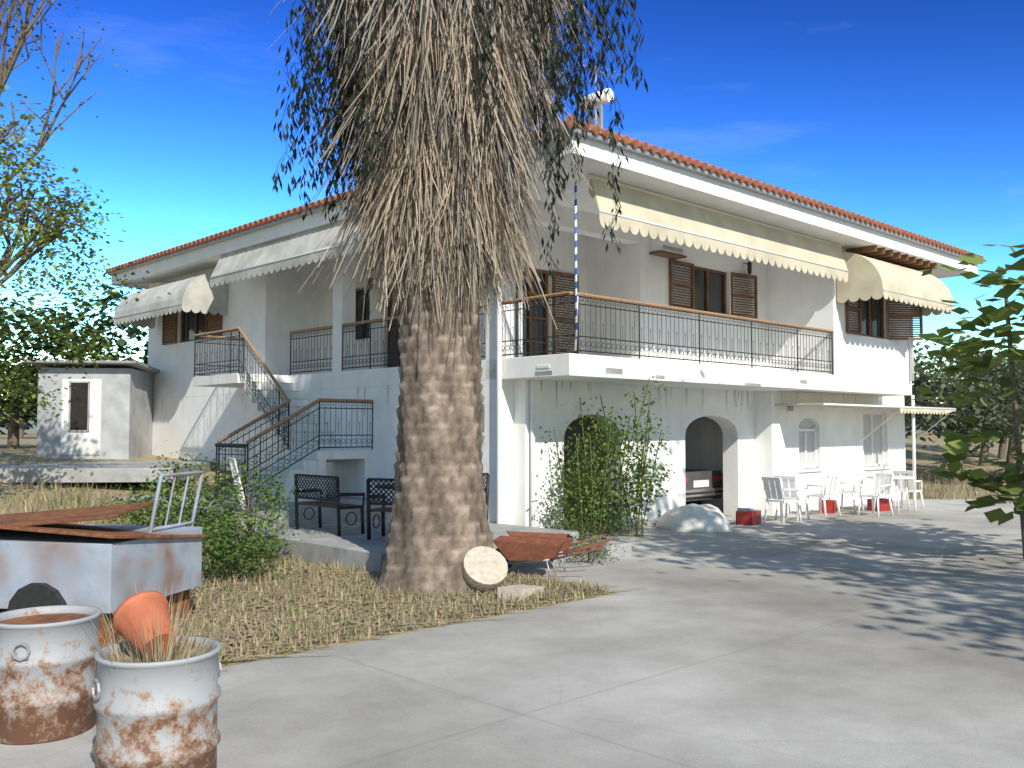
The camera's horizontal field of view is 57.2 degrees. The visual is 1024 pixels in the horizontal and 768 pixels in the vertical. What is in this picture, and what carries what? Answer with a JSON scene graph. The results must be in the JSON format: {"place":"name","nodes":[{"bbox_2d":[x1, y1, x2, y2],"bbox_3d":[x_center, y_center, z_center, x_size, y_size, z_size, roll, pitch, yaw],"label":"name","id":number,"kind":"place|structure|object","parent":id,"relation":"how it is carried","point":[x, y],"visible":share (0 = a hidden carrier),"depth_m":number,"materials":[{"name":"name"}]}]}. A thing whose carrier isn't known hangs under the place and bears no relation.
{"place":"outdoors","nodes":[
{"label":"outdoors","id":0,"kind":"place"},
{"bbox_2d":[0,403,980,429],"bbox_3d":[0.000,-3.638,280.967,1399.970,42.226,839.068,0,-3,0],"label":"hills","id":1,"kind":"structure","parent":0,"point":[30,422],"depth_m":623.09,"materials":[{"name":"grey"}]},
{"bbox_2d":[0,430,1023,669],"bbox_3d":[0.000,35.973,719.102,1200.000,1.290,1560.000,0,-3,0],"label":"ground","id":2,"kind":"structure","parent":0,"point":[928,455],"depth_m":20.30,"materials":[{"name":"plant"}]},
{"bbox_2d":[0,0,127,189],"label":"tree","id":3,"kind":"object","parent":2,"relation":"on","point":[25,31],"visible":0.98,"depth_m":20.71,"materials":[{"name":"brown plant"}]},
{"bbox_2d":[0,273,147,448],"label":"trees","id":4,"kind":"object","parent":2,"relation":"on","point":[13,434],"visible":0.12,"depth_m":32.80,"materials":[{"name":"green plant"}]},
{"bbox_2d":[0,60,170,432],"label":"tree","id":5,"kind":"object","parent":2,"relation":"on","point":[92,254],"depth_m":17.82,"materials":[{"name":"green plant"}]},
{"bbox_2d":[23,359,159,459],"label":"shed","id":6,"kind":"structure","parent":2,"relation":"on","point":[121,413],"depth_m":24.93,"materials":[{"name":"paint"}]},
{"bbox_2d":[68,381,89,431],"bbox_3d":[-11.459,0.595,24.857,0.520,1.330,0.040,0,-3,-6],"label":"shed frame","id":7,"kind":"object","parent":6,"relation":"attached to","point":[88,414],"visible":1,"depth_m":24.84,"materials":[{"name":"white paint"}]},
{"bbox_2d":[0,471,207,647],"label":"trailer","id":8,"kind":"object","parent":2,"relation":"on","point":[52,557],"visible":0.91,"depth_m":8.43,"materials":[{"name":"metal"}]},
{"bbox_2d":[0,460,214,482],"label":"shed pad","id":9,"kind":"object","parent":2,"relation":"on","point":[100,472],"visible":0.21,"depth_m":19.95,"materials":[{"name":"grey concrete"}]},
{"bbox_2d":[104,234,174,359],"bbox_3d":[-12.293,-1.200,36.559,6.253,7.918,7.393,0,-3,0],"label":"tree","id":10,"kind":"object","parent":2,"relation":"on","point":[130,328],"depth_m":35.03,"materials":[{"name":"green plant"}]},
{"bbox_2d":[228,457,245,512],"bbox_3d":[-4.611,1.928,15.963,0.026,1.380,0.840,-14,3,-24],"label":"post","id":11,"kind":"object","parent":2,"relation":"on","point":[233,464],"visible":0.51,"depth_m":15.89,"materials":[{"name":"white metal"}]},
{"bbox_2d":[90,440,625,581],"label":"bushes","id":12,"kind":"object","parent":2,"relation":"on","point":[219,528],"visible":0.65,"depth_m":13.71,"materials":[{"name":"green plant"}]},
{"bbox_2d":[374,1,504,597],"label":"palm trunk","id":13,"kind":"object","parent":2,"relation":"on","point":[439,526],"visible":0.47,"depth_m":11.35,"materials":[{"name":"brown plant"}]},
{"bbox_2d":[256,0,609,342],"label":"dead palm fronds","id":14,"kind":"object","parent":13,"relation":"attached to","point":[480,189],"visible":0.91,"depth_m":11.17,"materials":[{"name":"plant"}]},
{"bbox_2d":[271,0,647,278],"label":"palm hangers","id":15,"kind":"object","parent":13,"relation":"attached to","point":[561,90],"visible":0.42,"depth_m":11.22,"materials":[{"name":"green plant"}]},
{"bbox_2d":[462,546,543,600],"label":"logs","id":16,"kind":"object","parent":2,"relation":"on","point":[484,568],"visible":0.82,"depth_m":11.02,"materials":[{"name":"beige wood"}]},
{"bbox_2d":[0,60,1023,767],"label":"house","id":17,"kind":"structure","parent":2,"relation":"on","point":[758,328],"depth_m":16.74,"materials":[{"name":"paint"}]},
{"bbox_2d":[0,605,100,744],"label":"barrel","id":18,"kind":"object","parent":17,"relation":"on","point":[48,668],"visible":0.95,"depth_m":5.86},
{"bbox_2d":[91,636,221,767],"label":"barrel","id":19,"kind":"object","parent":17,"relation":"on","point":[159,714],"visible":0.94,"depth_m":4.86,"materials":[{"name":"white metal"}]},
{"bbox_2d":[70,580,243,670],"bbox_3d":[-1.927,1.311,5.172,0.984,0.399,0.968,0,-3,0],"label":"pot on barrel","id":20,"kind":"object","parent":19,"relation":"on","point":[142,622],"visible":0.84,"depth_m":5.08,"materials":[{"name":"ceramic"}]},
{"bbox_2d":[294,474,364,535],"bbox_3d":[-2.959,1.923,15.161,0.548,0.921,1.300,3,-4,-44],"label":"bench","id":21,"kind":"object","parent":17,"relation":"on","point":[332,503],"visible":0.98,"depth_m":14.91,"materials":[{"name":"metal"}]},
{"bbox_2d":[366,478,394,539],"bbox_3d":[-1.493,1.870,14.064,1.300,0.921,0.548,-1,-3,21],"label":"bench","id":22,"kind":"object","parent":17,"relation":"on","point":[383,502],"visible":0.45,"depth_m":14.05,"materials":[{"name":"metal"}]},
{"bbox_2d":[377,484,393,532],"bbox_3d":[-1.813,2.026,15.283,0.840,0.756,0.840,0,-3,0],"label":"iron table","id":23,"kind":"object","parent":17,"relation":"on","point":[383,486],"visible":0.06,"depth_m":14.99,"materials":[{"name":"black metal"}]},
{"bbox_2d":[483,473,489,519],"bbox_3d":[-1.020,1.938,15.470,1.300,0.921,0.548,3,-4,-44],"label":"bench","id":24,"kind":"object","parent":17,"relation":"on","point":[487,478],"visible":0.08,"depth_m":15.71,"materials":[{"name":"metal"}]},
{"bbox_2d":[540,376,672,540],"bbox_3d":[1.719,1.302,17.145,2.556,2.954,2.223,1,-3,-23],"label":"climbing shrub","id":25,"kind":"object","parent":17,"relation":"on","point":[627,468],"visible":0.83,"depth_m":16.96,"materials":[{"name":"green plant"}]},
{"bbox_2d":[588,541,631,558],"bbox_3d":[1.492,2.546,14.404,0.600,0.200,0.400,3,-4,-44],"label":"block","id":26,"kind":"object","parent":17,"relation":"on","point":[627,548],"depth_m":14.26,"materials":[{"name":"white concrete"}]},
{"bbox_2d":[655,503,731,531],"bbox_3d":[3.604,2.616,18.640,1.597,0.515,1.833,0,-3,0],"label":"tarp heap","id":27,"kind":"object","parent":17,"relation":"on","point":[692,517],"visible":1,"depth_m":18.04,"materials":[{"name":"white fabric"}]},
{"bbox_2d":[761,475,809,523],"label":"chairs","id":28,"kind":"object","parent":17,"relation":"on","point":[785,499],"visible":1,"depth_m":19.76,"materials":[{"name":"white plastic"}]},
{"bbox_2d":[736,498,892,525],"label":"crates","id":29,"kind":"object","parent":17,"relation":"on","point":[748,516],"visible":0.81,"depth_m":19.35,"materials":[{"name":"red plastic"}]},
{"bbox_2d":[798,412,890,472],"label":"ground floor windows","id":30,"kind":"structure","parent":17,"relation":"in","point":[874,455],"depth_m":24.89,"materials":[{"name":"grey"}]},
{"bbox_2d":[805,470,923,516],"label":"chairs","id":31,"kind":"object","parent":17,"relation":"on","point":[831,485],"visible":0.95,"depth_m":21.42,"materials":[{"name":"white plastic"}]},
{"bbox_2d":[866,475,916,513],"bbox_3d":[8.915,2.596,22.058,1.100,0.842,1.100,0,-3,0],"label":"table","id":32,"kind":"object","parent":17,"relation":"on","point":[899,477],"visible":0.73,"depth_m":22.01,"materials":[{"name":"white plastic"}]},
{"bbox_2d":[0,351,1023,438],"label":"trees","id":33,"kind":"object","parent":2,"relation":"on","point":[26,425],"visible":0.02,"depth_m":71.06,"materials":[{"name":"green plant"}]},
{"bbox_2d":[495,531,612,571],"bbox_3d":[0.531,2.323,13.028,1.669,0.519,0.612,0,-3,-6],"label":"wheelbarrow","id":34,"kind":"object","parent":2,"relation":"on","point":[568,539],"visible":0.37,"depth_m":12.93,"materials":[{"name":"metal"}]},
{"bbox_2d":[528,415,675,539],"bbox_3d":[1.743,1.689,16.859,2.258,2.600,2.574,-1,-3,25],"label":"arch shrub","id":35,"kind":"object","parent":2,"relation":"on","point":[599,481],"visible":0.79,"depth_m":16.84,"materials":[{"name":"green plant"}]},
{"bbox_2d":[904,329,1023,484],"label":"olives","id":36,"kind":"object","parent":2,"relation":"on","point":[984,413],"visible":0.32,"depth_m":33.28,"materials":[{"name":"green plant"}]},
{"bbox_2d":[912,244,1023,558],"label":"tree","id":37,"kind":"object","parent":2,"relation":"on","point":[1012,476],"depth_m":14.29,"materials":[{"name":"green plant"}]},
{"bbox_2d":[0,0,1023,402],"label":"sky","id":38,"kind":"structure","parent":0,"point":[908,115],"materials":[{"name":"blue"}]}
]}

